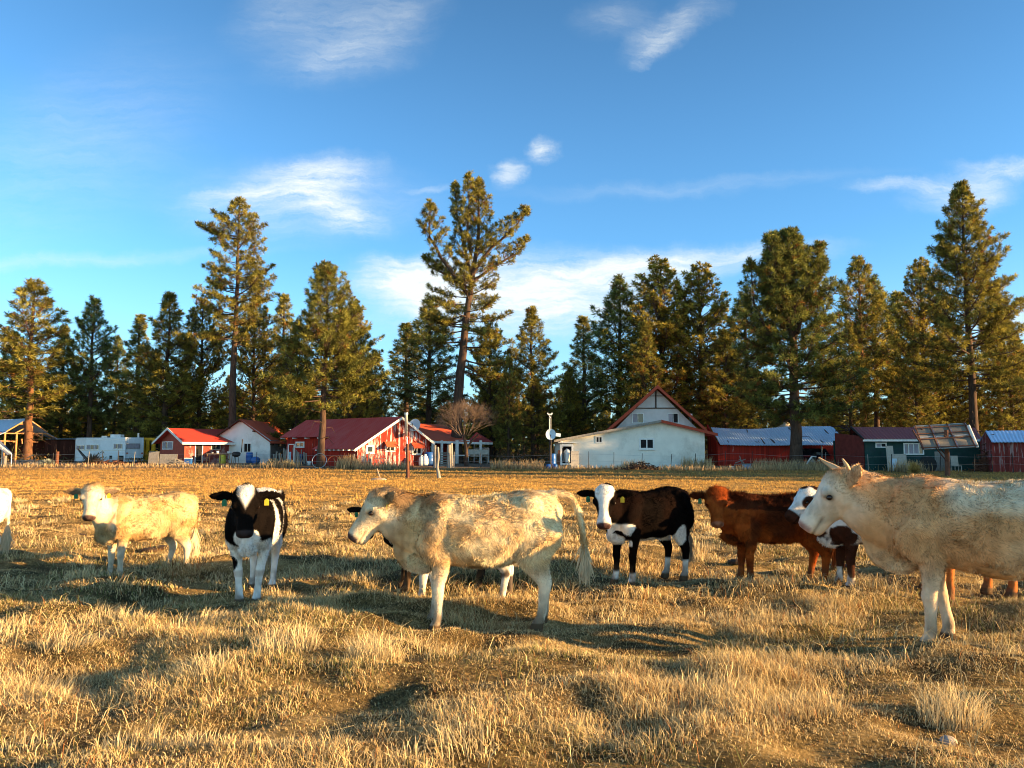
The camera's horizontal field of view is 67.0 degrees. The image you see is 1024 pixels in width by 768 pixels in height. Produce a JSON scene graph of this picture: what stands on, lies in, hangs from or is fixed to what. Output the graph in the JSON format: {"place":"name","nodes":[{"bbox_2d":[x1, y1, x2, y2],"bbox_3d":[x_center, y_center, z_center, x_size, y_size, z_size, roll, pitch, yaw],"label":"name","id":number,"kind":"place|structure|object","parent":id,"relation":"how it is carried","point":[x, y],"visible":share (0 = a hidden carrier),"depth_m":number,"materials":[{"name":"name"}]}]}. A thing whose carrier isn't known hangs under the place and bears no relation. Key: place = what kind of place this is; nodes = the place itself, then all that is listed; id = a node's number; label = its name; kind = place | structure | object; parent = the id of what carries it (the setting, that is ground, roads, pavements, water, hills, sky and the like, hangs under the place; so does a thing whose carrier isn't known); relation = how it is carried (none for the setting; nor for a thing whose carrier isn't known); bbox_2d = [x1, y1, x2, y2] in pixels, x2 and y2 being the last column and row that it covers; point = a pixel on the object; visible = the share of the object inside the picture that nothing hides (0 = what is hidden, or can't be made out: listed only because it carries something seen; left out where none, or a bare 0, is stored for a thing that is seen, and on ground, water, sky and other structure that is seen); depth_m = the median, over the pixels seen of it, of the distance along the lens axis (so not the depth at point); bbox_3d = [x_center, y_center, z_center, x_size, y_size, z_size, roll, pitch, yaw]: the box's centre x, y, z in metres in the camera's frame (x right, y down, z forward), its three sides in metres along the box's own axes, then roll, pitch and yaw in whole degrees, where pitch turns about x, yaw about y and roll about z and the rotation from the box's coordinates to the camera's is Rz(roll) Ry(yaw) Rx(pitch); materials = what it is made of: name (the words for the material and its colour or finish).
{"place":"outdoors","nodes":[
{"label":"outdoors","id":0,"kind":"place"},
{"bbox_2d":[468,449,488,463],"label":"porch bench","id":1,"kind":"object","parent":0,"point":[478,451],"visible":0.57,"depth_m":76.48,"materials":[{"name":"grey wood"}]},
{"bbox_2d":[0,453,1023,767],"bbox_3d":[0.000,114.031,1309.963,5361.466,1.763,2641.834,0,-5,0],"label":"ground","id":2,"kind":"structure","parent":0,"point":[520,609],"depth_m":6.08,"materials":[{"name":"plant"}]},
{"bbox_2d":[0,488,16,556],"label":"cow","id":3,"kind":"object","parent":2,"relation":"on","point":[6,539],"visible":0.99,"depth_m":11.49},
{"bbox_2d":[0,328,47,459],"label":"pine tree","id":4,"kind":"object","parent":2,"relation":"on","point":[10,380],"visible":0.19,"depth_m":91.66,"materials":[{"name":"green plant"}]},
{"bbox_2d":[0,419,76,461],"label":"timber barn","id":5,"kind":"structure","parent":2,"relation":"on","point":[15,426],"depth_m":87.57,"materials":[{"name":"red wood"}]},
{"bbox_2d":[21,368,57,440],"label":"pine tree","id":6,"kind":"object","parent":2,"relation":"on","point":[42,422],"visible":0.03,"depth_m":101.58,"materials":[{"name":"green plant"}]},
{"bbox_2d":[0,277,83,461],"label":"pine tree","id":7,"kind":"object","parent":2,"relation":"on","point":[28,350],"visible":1,"depth_m":85.48,"materials":[{"name":"green plant"}]},
{"bbox_2d":[44,438,75,461],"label":"rusty shed","id":8,"kind":"structure","parent":2,"relation":"on","point":[62,446],"depth_m":88.22,"materials":[{"name":"metal"}]},
{"bbox_2d":[33,328,96,440],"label":"pine tree","id":9,"kind":"object","parent":2,"relation":"on","point":[55,420],"visible":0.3,"depth_m":96.45,"materials":[{"name":"green plant"}]},
{"bbox_2d":[51,376,112,437],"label":"pine tree","id":10,"kind":"object","parent":2,"relation":"on","point":[100,433],"visible":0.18,"depth_m":99.96,"materials":[{"name":"green plant"}]},
{"bbox_2d":[53,294,127,438],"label":"pine tree","id":11,"kind":"object","parent":2,"relation":"on","point":[89,410],"visible":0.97,"depth_m":89.72,"materials":[{"name":"green plant"}]},
{"bbox_2d":[75,433,143,462],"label":"camper trailer","id":12,"kind":"object","parent":2,"relation":"on","point":[115,443],"visible":0.73,"depth_m":83.74,"materials":[{"name":"metal"}]},
{"bbox_2d":[94,334,135,436],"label":"pine tree","id":13,"kind":"object","parent":2,"relation":"on","point":[119,343],"visible":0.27,"depth_m":99.77,"materials":[{"name":"green plant"}]},
{"bbox_2d":[65,482,200,575],"bbox_3d":[-5.019,1.951,10.408,0.561,1.343,1.841,-4,-6,38],"label":"calf","id":14,"kind":"object","parent":2,"relation":"on","point":[120,521],"visible":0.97,"depth_m":10.25},
{"bbox_2d":[103,313,172,437],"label":"pine tree","id":15,"kind":"object","parent":2,"relation":"on","point":[137,327],"visible":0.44,"depth_m":95.70,"materials":[{"name":"green plant"}]},
{"bbox_2d":[141,438,157,461],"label":"yellow frame","id":16,"kind":"object","parent":2,"relation":"on","point":[148,445],"visible":0.36,"depth_m":85.61,"materials":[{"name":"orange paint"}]},
{"bbox_2d":[148,451,158,463],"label":"board","id":17,"kind":"object","parent":2,"relation":"on","point":[153,458],"visible":1,"depth_m":76.63,"materials":[{"name":"grey wood"}]},
{"bbox_2d":[109,290,215,455],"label":"pine tree","id":18,"kind":"object","parent":2,"relation":"on","point":[155,359],"visible":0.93,"depth_m":87.13,"materials":[{"name":"green plant"}]},
{"bbox_2d":[159,454,177,463],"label":"board","id":19,"kind":"object","parent":2,"relation":"on","point":[164,458],"visible":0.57,"depth_m":75.25,"materials":[{"name":"grey wood"}]},
{"bbox_2d":[152,428,235,462],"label":"red house","id":20,"kind":"structure","parent":2,"relation":"on","point":[182,443],"depth_m":78.30,"materials":[{"name":"paint"}]},
{"bbox_2d":[194,445,202,462],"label":"door","id":21,"kind":"structure","parent":20,"relation":"in","point":[198,448],"depth_m":77.37,"materials":[{"name":"white paint"}]},
{"bbox_2d":[154,296,237,430],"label":"pine tree","id":22,"kind":"object","parent":2,"relation":"on","point":[218,363],"visible":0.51,"depth_m":91.79,"materials":[{"name":"green plant"}]},
{"bbox_2d":[184,196,283,425],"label":"tall pine tree","id":23,"kind":"object","parent":2,"relation":"on","point":[256,286],"visible":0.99,"depth_m":82.43,"materials":[{"name":"green plant"}]},
{"bbox_2d":[209,481,288,602],"bbox_3d":[-2.814,1.705,8.536,0.715,1.312,1.967,1,-5,-8],"label":"calf","id":24,"kind":"object","parent":2,"relation":"on","point":[256,520],"visible":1,"depth_m":8.09},
{"bbox_2d":[204,301,295,430],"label":"pine tree","id":25,"kind":"object","parent":2,"relation":"on","point":[248,369],"visible":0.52,"depth_m":89.21,"materials":[{"name":"green plant"}]},
{"bbox_2d":[216,419,286,462],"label":"white building","id":26,"kind":"structure","parent":2,"relation":"on","point":[255,437],"depth_m":79.79,"materials":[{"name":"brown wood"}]},
{"bbox_2d":[239,375,273,421],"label":"pine tree","id":27,"kind":"object","parent":2,"relation":"on","point":[249,391],"visible":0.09,"depth_m":125.01,"materials":[{"name":"green plant"}]},
{"bbox_2d":[245,292,311,428],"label":"pine tree","id":28,"kind":"object","parent":2,"relation":"on","point":[284,300],"visible":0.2,"depth_m":98.60,"materials":[{"name":"green plant"}]},
{"bbox_2d":[273,448,306,463],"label":"board fence","id":29,"kind":"object","parent":2,"relation":"on","point":[296,454],"visible":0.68,"depth_m":73.66,"materials":[{"name":"grey wood"}]},
{"bbox_2d":[264,319,334,456],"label":"pine tree","id":30,"kind":"object","parent":2,"relation":"on","point":[285,366],"visible":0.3,"depth_m":83.03,"materials":[{"name":"green plant"}]},
{"bbox_2d":[258,259,391,467],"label":"pine tree","id":31,"kind":"object","parent":2,"relation":"on","point":[326,336],"visible":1,"depth_m":67.34,"materials":[{"name":"green plant"}]},
{"bbox_2d":[303,296,397,419],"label":"pine tree","id":32,"kind":"object","parent":2,"relation":"on","point":[352,413],"visible":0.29,"depth_m":79.40,"materials":[{"name":"green plant"}]},
{"bbox_2d":[0,434,707,462],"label":"underbrush","id":33,"kind":"object","parent":2,"relation":"on","point":[499,454],"visible":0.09,"depth_m":86.14,"materials":[{"name":"brown plant"}]},
{"bbox_2d":[280,413,434,465],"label":"red barn","id":34,"kind":"structure","parent":2,"relation":"on","point":[385,436],"depth_m":71.05,"materials":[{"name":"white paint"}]},
{"bbox_2d":[384,441,398,451],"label":"window","id":35,"kind":"structure","parent":34,"relation":"in","point":[390,446],"depth_m":69.97,"materials":[{"name":"white paint"}]},
{"bbox_2d":[412,443,424,454],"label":"window","id":36,"kind":"structure","parent":34,"relation":"in","point":[417,447],"depth_m":71.19,"materials":[{"name":"white paint"}]},
{"bbox_2d":[349,348,398,417],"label":"pine tree","id":37,"kind":"object","parent":2,"relation":"on","point":[384,393],"visible":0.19,"depth_m":89.92,"materials":[{"name":"green plant"}]},
{"bbox_2d":[406,437,409,477],"bbox_3d":[-6.171,4.406,45.816,0.251,2.498,0.217,0,-5,0],"label":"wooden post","id":38,"kind":"object","parent":2,"relation":"on","point":[407,462],"visible":0.78,"depth_m":45.73,"materials":[{"name":"wood"}]},
{"bbox_2d":[377,321,440,422],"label":"pine tree","id":39,"kind":"object","parent":2,"relation":"on","point":[396,371],"visible":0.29,"depth_m":109.97,"materials":[{"name":"green plant"}]},
{"bbox_2d":[347,495,493,591],"bbox_3d":[-1.022,1.885,9.241,1.886,1.114,0.570,1,-5,-12],"label":"cow","id":40,"kind":"object","parent":2,"relation":"on","point":[405,577],"visible":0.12,"depth_m":9.15},
{"bbox_2d":[383,298,469,424],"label":"pine tree","id":41,"kind":"object","parent":2,"relation":"on","point":[430,405],"visible":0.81,"depth_m":91.64,"materials":[{"name":"green plant"}]},
{"bbox_2d":[433,443,452,467],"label":"corral gate","id":42,"kind":"structure","parent":2,"relation":"on","point":[449,460],"depth_m":66.99,"materials":[{"name":"grey wood"}]},
{"bbox_2d":[425,396,465,447],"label":"pine tree","id":43,"kind":"object","parent":2,"relation":"on","point":[434,415],"visible":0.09,"depth_m":97.81,"materials":[{"name":"green plant"}]},
{"bbox_2d":[389,541,516,597],"bbox_3d":[-0.631,1.855,8.488,1.566,1.096,0.631,0,-5,2],"label":"cow","id":44,"kind":"object","parent":2,"relation":"on","point":[506,584],"visible":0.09,"depth_m":8.37},
{"bbox_2d":[418,423,492,463],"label":"porch house","id":45,"kind":"structure","parent":2,"relation":"on","point":[440,437],"depth_m":79.61,"materials":[{"name":"red paint"}]},
{"bbox_2d":[434,398,499,465],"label":"bare tree","id":46,"kind":"object","parent":2,"relation":"on","point":[460,415],"visible":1,"depth_m":70.13,"materials":[{"name":"brown wood"}]},
{"bbox_2d":[347,486,595,631],"bbox_3d":[-0.363,1.610,7.237,2.325,1.339,0.706,0,-5,-5],"label":"steer","id":47,"kind":"object","parent":2,"relation":"on","point":[436,534],"visible":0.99,"depth_m":7.05},
{"bbox_2d":[413,170,531,462],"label":"forked pine tree","id":48,"kind":"object","parent":2,"relation":"on","point":[463,277],"visible":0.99,"depth_m":80.65,"materials":[{"name":"green plant"}]},
{"bbox_2d":[469,369,512,458],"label":"pine tree","id":49,"kind":"object","parent":2,"relation":"on","point":[494,447],"visible":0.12,"depth_m":101.95,"materials":[{"name":"green plant"}]},
{"bbox_2d":[462,320,524,460],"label":"pine tree","id":50,"kind":"object","parent":2,"relation":"on","point":[490,389],"visible":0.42,"depth_m":93.60,"materials":[{"name":"green plant"}]},
{"bbox_2d":[488,355,527,461],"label":"pine tree","id":51,"kind":"object","parent":2,"relation":"on","point":[506,389],"visible":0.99,"depth_m":77.68,"materials":[{"name":"green plant"}]},
{"bbox_2d":[2,450,1015,472],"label":"wire fence","id":52,"kind":"object","parent":2,"relation":"on","point":[102,460],"visible":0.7,"depth_m":66.67,"materials":[{"name":"metal"}]},
{"bbox_2d":[11,406,1017,455],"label":"wood","id":53,"kind":"object","parent":2,"relation":"on","point":[529,450],"visible":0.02,"depth_m":173.43,"materials":[{"name":"green wood"}]},
{"bbox_2d":[492,305,575,461],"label":"pine tree","id":54,"kind":"object","parent":2,"relation":"on","point":[532,394],"visible":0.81,"depth_m":83.43,"materials":[{"name":"green plant"}]},
{"bbox_2d":[521,388,555,457],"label":"pine tree","id":55,"kind":"object","parent":2,"relation":"on","point":[537,434],"visible":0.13,"depth_m":106.14,"materials":[{"name":"green plant"}]},
{"bbox_2d":[547,413,560,466],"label":"antenna mast","id":56,"kind":"object","parent":2,"relation":"on","point":[550,449],"visible":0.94,"depth_m":65.94,"materials":[{"name":"metal"}]},
{"bbox_2d":[558,442,577,464],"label":"heater cabinet","id":57,"kind":"object","parent":2,"relation":"on","point":[565,452],"visible":0.91,"depth_m":66.67,"materials":[{"name":"white metal"}]},
{"bbox_2d":[554,367,591,441],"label":"pine tree","id":58,"kind":"object","parent":2,"relation":"on","point":[570,395],"visible":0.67,"depth_m":91.73,"materials":[{"name":"green plant"}]},
{"bbox_2d":[571,451,578,467],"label":"plywood sheet","id":59,"kind":"object","parent":2,"relation":"on","point":[575,460],"visible":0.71,"depth_m":66.27,"materials":[{"name":"beige wood"}]},
{"bbox_2d":[555,378,601,437],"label":"pine tree","id":60,"kind":"object","parent":2,"relation":"on","point":[588,401],"visible":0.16,"depth_m":99.99,"materials":[{"name":"green plant"}]},
{"bbox_2d":[555,315,612,436],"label":"pine tree","id":61,"kind":"object","parent":2,"relation":"on","point":[583,321],"visible":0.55,"depth_m":98.17,"materials":[{"name":"green plant"}]},
{"bbox_2d":[575,273,659,430],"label":"pine tree","id":62,"kind":"object","parent":2,"relation":"on","point":[612,317],"visible":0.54,"depth_m":89.99,"materials":[{"name":"green plant"}]},
{"bbox_2d":[552,385,717,467],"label":"white house","id":63,"kind":"structure","parent":2,"relation":"on","point":[655,427],"depth_m":67.70,"materials":[{"name":"beige paint"}]},
{"bbox_2d":[632,413,643,422],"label":"window","id":64,"kind":"structure","parent":63,"relation":"in","point":[636,417],"depth_m":69.47,"materials":[{"name":"white glass"}]},
{"bbox_2d":[639,438,654,449],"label":"window","id":65,"kind":"structure","parent":63,"relation":"in","point":[644,443],"depth_m":67.61,"materials":[{"name":"white paint"}]},
{"bbox_2d":[667,413,678,422],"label":"window","id":66,"kind":"structure","parent":63,"relation":"in","point":[672,417],"depth_m":69.47,"materials":[{"name":"white paint"}]},
{"bbox_2d":[576,483,695,584],"bbox_3d":[1.587,1.769,9.255,1.780,1.224,0.614,3,-6,-33],"label":"cow","id":67,"kind":"object","parent":2,"relation":"on","point":[662,514],"visible":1,"depth_m":9.08},
{"bbox_2d":[614,461,658,469],"bbox_3d":[10.340,6.935,64.542,5.198,0.999,2.253,0,-5,0],"label":"brush pile","id":68,"kind":"object","parent":2,"relation":"on","point":[645,467],"visible":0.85,"depth_m":64.10,"materials":[{"name":"brown wood"}]},
{"bbox_2d":[609,320,681,420],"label":"pine tree","id":69,"kind":"object","parent":2,"relation":"on","point":[634,362],"visible":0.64,"depth_m":79.59,"materials":[{"name":"green plant"}]},
{"bbox_2d":[582,254,729,436],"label":"pine tree","id":70,"kind":"object","parent":2,"relation":"on","point":[651,298],"visible":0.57,"depth_m":84.65,"materials":[{"name":"green plant"}]},
{"bbox_2d":[647,261,767,458],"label":"pine tree","id":71,"kind":"object","parent":2,"relation":"on","point":[698,283],"visible":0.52,"depth_m":83.95,"materials":[{"name":"green plant"}]},
{"bbox_2d":[683,328,760,447],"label":"pine tree","id":72,"kind":"object","parent":2,"relation":"on","point":[738,407],"visible":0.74,"depth_m":78.63,"materials":[{"name":"green plant"}]},
{"bbox_2d":[708,290,788,428],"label":"pine tree","id":73,"kind":"object","parent":2,"relation":"on","point":[738,306],"visible":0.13,"depth_m":91.62,"materials":[{"name":"green plant"}]},
{"bbox_2d":[687,484,845,583],"bbox_3d":[3.106,1.812,9.401,1.962,1.250,0.639,0,-5,-3],"label":"cow","id":74,"kind":"object","parent":2,"relation":"on","point":[744,522],"visible":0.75,"depth_m":9.24},
{"bbox_2d":[707,425,837,465],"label":"blue roofed shed","id":75,"kind":"structure","parent":2,"relation":"on","point":[764,443],"depth_m":70.83,"materials":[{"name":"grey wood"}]},
{"bbox_2d":[723,225,868,464],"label":"broad pine tree","id":76,"kind":"object","parent":2,"relation":"on","point":[786,297],"visible":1,"depth_m":66.68,"materials":[{"name":"green plant"}]},
{"bbox_2d":[802,448,829,462],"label":"pickup truck","id":77,"kind":"object","parent":2,"relation":"on","point":[808,453],"visible":0.16,"depth_m":71.30,"materials":[{"name":"paint"}]},
{"bbox_2d":[819,319,882,433],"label":"pine tree","id":78,"kind":"object","parent":2,"relation":"on","point":[867,408],"visible":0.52,"depth_m":85.60,"materials":[{"name":"green plant"}]},
{"bbox_2d":[817,253,907,425],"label":"pine tree","id":79,"kind":"object","parent":2,"relation":"on","point":[859,273],"visible":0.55,"depth_m":95.77,"materials":[{"name":"green plant"}]},
{"bbox_2d":[785,485,957,588],"bbox_3d":[4.102,1.748,8.803,1.961,1.189,0.629,-1,-5,7],"label":"cow","id":80,"kind":"object","parent":2,"relation":"on","point":[842,537],"visible":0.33,"depth_m":8.79},
{"bbox_2d":[842,273,907,426],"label":"pine tree","id":81,"kind":"object","parent":2,"relation":"on","point":[876,282],"visible":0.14,"depth_m":99.02,"materials":[{"name":"green plant"}]},
{"bbox_2d":[879,390,895,426],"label":"pine tree","id":82,"kind":"object","parent":2,"relation":"on","point":[886,424],"visible":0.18,"depth_m":96.06,"materials":[{"name":"green plant"}]},
{"bbox_2d":[886,446,893,470],"bbox_3d":[29.698,5.854,60.721,0.550,1.995,0.249,0,-5,0],"label":"board","id":83,"kind":"object","parent":2,"relation":"on","point":[889,450],"visible":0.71,"depth_m":60.76,"materials":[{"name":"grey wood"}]},
{"bbox_2d":[870,289,929,426],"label":"pine tree","id":84,"kind":"object","parent":2,"relation":"on","point":[895,300],"visible":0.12,"depth_m":104.70,"materials":[{"name":"green plant"}]},
{"bbox_2d":[833,426,980,470],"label":"green house","id":85,"kind":"structure","parent":2,"relation":"on","point":[871,442],"depth_m":61.79,"materials":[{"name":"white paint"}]},
{"bbox_2d":[903,443,923,454],"bbox_3d":[32.068,5.181,61.776,1.621,0.950,0.085,0,-5,0],"label":"window","id":86,"kind":"structure","parent":85,"relation":"in","point":[908,448],"depth_m":61.76,"materials":[{"name":"white glass"}]},
{"bbox_2d":[934,452,950,470],"bbox_3d":[34.329,6.259,61.675,1.216,1.739,0.050,0,-5,0],"label":"door","id":87,"kind":"structure","parent":85,"relation":"in","point":[937,459],"depth_m":61.65,"materials":[{"name":"grey wood"}]},
{"bbox_2d":[798,457,1023,642],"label":"bull","id":88,"kind":"object","parent":2,"relation":"on","point":[931,528],"visible":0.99,"depth_m":6.15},
{"bbox_2d":[907,462,920,472],"bbox_3d":[28.941,5.958,55.685,1.051,1.024,1.052,0,-5,0],"label":"bush","id":89,"kind":"object","parent":2,"relation":"on","point":[913,467],"visible":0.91,"depth_m":55.53,"materials":[{"name":"green plant"}]},
{"bbox_2d":[884,339,951,426],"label":"pine tree","id":90,"kind":"object","parent":2,"relation":"on","point":[925,401],"visible":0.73,"depth_m":81.71,"materials":[{"name":"green plant"}]},
{"bbox_2d":[919,456,936,471],"bbox_3d":[32.365,6.283,60.213,1.360,1.360,0.260,0,-5,0],"label":"old tire","id":91,"kind":"object","parent":2,"relation":"on","point":[929,459],"visible":0.66,"depth_m":60.10,"materials":[{"name":"rubber"}]},
{"bbox_2d":[871,256,992,426],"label":"pine tree","id":92,"kind":"object","parent":2,"relation":"on","point":[920,321],"visible":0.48,"depth_m":87.99,"materials":[{"name":"green plant"}]},
{"bbox_2d":[911,381,968,423],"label":"pine tree","id":93,"kind":"object","parent":2,"relation":"on","point":[940,413],"visible":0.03,"depth_m":102.19,"materials":[{"name":"green plant"}]},
{"bbox_2d":[912,422,978,475],"bbox_3d":[27.851,4.248,49.782,4.273,3.681,2.487,0,-5,0],"label":"solar array","id":94,"kind":"object","parent":2,"relation":"on","point":[946,437],"visible":0.98,"depth_m":49.66,"materials":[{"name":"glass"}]},
{"bbox_2d":[939,735,957,745],"bbox_3d":[2.442,1.996,4.327,0.090,0.050,0.090,0,-5,0],"label":"stone","id":95,"kind":"object","parent":2,"relation":"on","point":[946,740],"visible":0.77,"depth_m":4.31,"materials":[{"name":"grey stone"}]},
{"bbox_2d":[899,179,1023,433],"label":"pine tree","id":96,"kind":"object","parent":2,"relation":"on","point":[984,288],"visible":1,"depth_m":75.85,"materials":[{"name":"green plant"}]},
{"bbox_2d":[918,568,1017,605],"bbox_3d":[4.804,1.658,8.391,2.084,1.371,0.636,2,-5,-24],"label":"cow","id":97,"kind":"object","parent":2,"relation":"on","point":[987,586],"visible":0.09,"depth_m":8.46},
{"bbox_2d":[952,387,996,436],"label":"pine tree","id":98,"kind":"object","parent":2,"relation":"on","point":[983,429],"visible":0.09,"depth_m":104.25,"materials":[{"name":"green plant"}]},
{"bbox_2d":[960,431,993,471],"bbox_3d":[36.168,5.279,59.450,2.219,3.396,2.819,0,-5,0],"label":"firewood stack","id":99,"kind":"object","parent":2,"relation":"on","point":[983,462],"visible":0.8,"depth_m":59.01,"materials":[{"name":"wood"}]},
{"bbox_2d":[961,291,1023,430],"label":"pine tree","id":100,"kind":"object","parent":2,"relation":"on","point":[982,380],"visible":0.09,"depth_m":98.03,"materials":[{"name":"green plant"}]},
{"bbox_2d":[977,321,1023,433],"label":"pine tree","id":101,"kind":"object","parent":2,"relation":"on","point":[1011,399],"visible":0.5,"depth_m":83.77,"materials":[{"name":"green plant"}]},
{"bbox_2d":[980,430,1023,471],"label":"red shed","id":102,"kind":"structure","parent":2,"relation":"on","point":[1005,443],"depth_m":57.80,"materials":[{"name":"red wood"}]},
{"bbox_2d":[0,0,1023,429],"label":"sky","id":103,"kind":"structure","parent":0,"point":[684,132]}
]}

